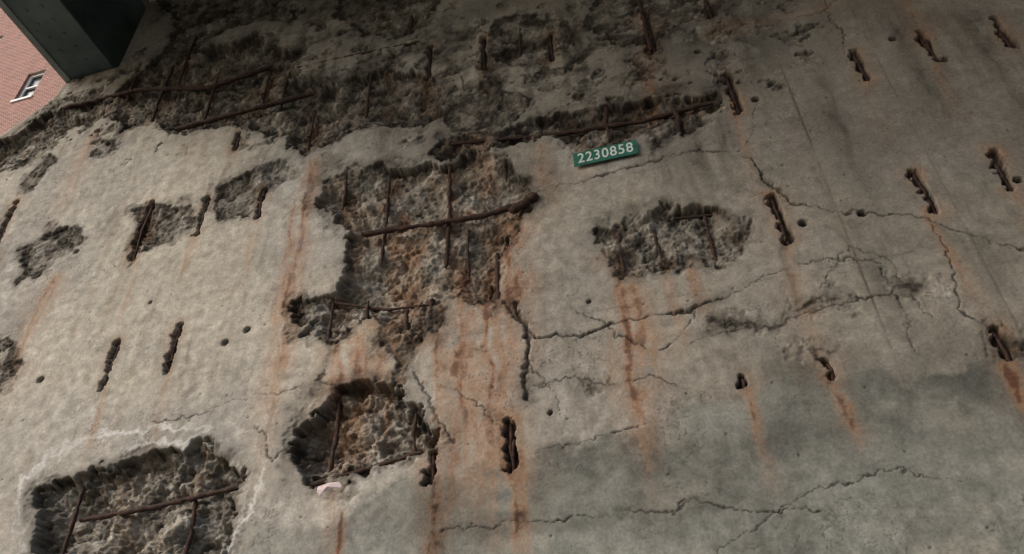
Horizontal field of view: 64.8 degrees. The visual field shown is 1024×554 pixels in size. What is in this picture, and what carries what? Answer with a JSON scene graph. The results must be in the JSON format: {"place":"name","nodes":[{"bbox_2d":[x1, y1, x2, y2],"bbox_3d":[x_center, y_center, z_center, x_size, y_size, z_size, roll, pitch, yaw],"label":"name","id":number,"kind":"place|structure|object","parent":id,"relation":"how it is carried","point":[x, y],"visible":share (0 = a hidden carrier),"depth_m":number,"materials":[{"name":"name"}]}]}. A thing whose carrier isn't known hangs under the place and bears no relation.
{"place":"outdoors","nodes":[
{"label":"outdoors","id":0,"kind":"place"},
{"label":"ground","id":1,"kind":"structure","parent":0,"visible":0},
{"bbox_2d":[0,8,65,135],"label":"walls","id":2,"kind":"structure","parent":1,"relation":"on","point":[22,59],"depth_m":35.92,"materials":[{"name":"red brick"}]},
{"bbox_2d":[0,12,44,102],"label":"window frames","id":3,"kind":"structure","parent":2,"relation":"attached to","point":[25,89],"depth_m":35.37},
{"bbox_2d":[23,76,42,96],"bbox_3d":[-26.869,-1.950,32.463,47.150,41.500,0.020,-11,-40,11],"label":"window glass","id":4,"kind":"object","parent":3,"relation":"in","point":[35,81],"visible":0.02,"depth_m":35.66,"materials":[{"name":"grey glass"}]},
{"bbox_2d":[0,0,1023,553],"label":"concrete abutment wall","id":5,"kind":"structure","parent":1,"relation":"on","point":[634,412],"depth_m":4.79,"materials":[{"name":"grey concrete"}]},
{"bbox_2d":[62,0,145,67],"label":"girder","id":6,"kind":"object","parent":5,"relation":"attached to","point":[110,27],"visible":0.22,"depth_m":8.39,"materials":[{"name":"metal"}]},
{"bbox_2d":[3,0,114,79],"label":"girder flange","id":7,"kind":"object","parent":6,"relation":"attached to","point":[66,21],"depth_m":7.61,"materials":[{"name":"metal"}]},
{"bbox_2d":[0,0,70,82],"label":"girder edge strip","id":8,"kind":"object","parent":7,"relation":"attached to","point":[25,31],"depth_m":7.63,"materials":[{"name":"metal"}]},
{"bbox_2d":[25,4,86,64],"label":"girder rivets","id":9,"kind":"object","parent":7,"relation":"attached to","point":[53,20],"visible":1,"depth_m":7.58,"materials":[{"name":"metal"}]},
{"bbox_2d":[141,0,149,7],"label":"deck slab","id":10,"kind":"structure","parent":5,"relation":"on","point":[145,2],"depth_m":8.89,"materials":[{"name":"concrete"}]},
{"bbox_2d":[316,482,340,494],"bbox_3d":[-0.966,1.137,4.289,0.184,0.086,0.088,-11,-40,11],"label":"paper scrap","id":11,"kind":"object","parent":5,"relation":"attached to","point":[325,487],"visible":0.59,"depth_m":4.26,"materials":[{"name":"white paper"}]},
{"bbox_2d":[0,0,1012,553],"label":"exposed rebar","id":12,"kind":"object","parent":5,"relation":"attached to","point":[510,208],"visible":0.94,"depth_m":5.28,"materials":[{"name":"metal"}]},
{"bbox_2d":[573,140,638,166],"bbox_3d":[0.604,-0.792,5.215,0.419,0.126,0.028,-11,-40,11],"label":"number sign","id":13,"kind":"object","parent":5,"relation":"attached to","point":[606,153],"visible":1,"depth_m":5.21,"materials":[{"name":"green metal"}]}
]}

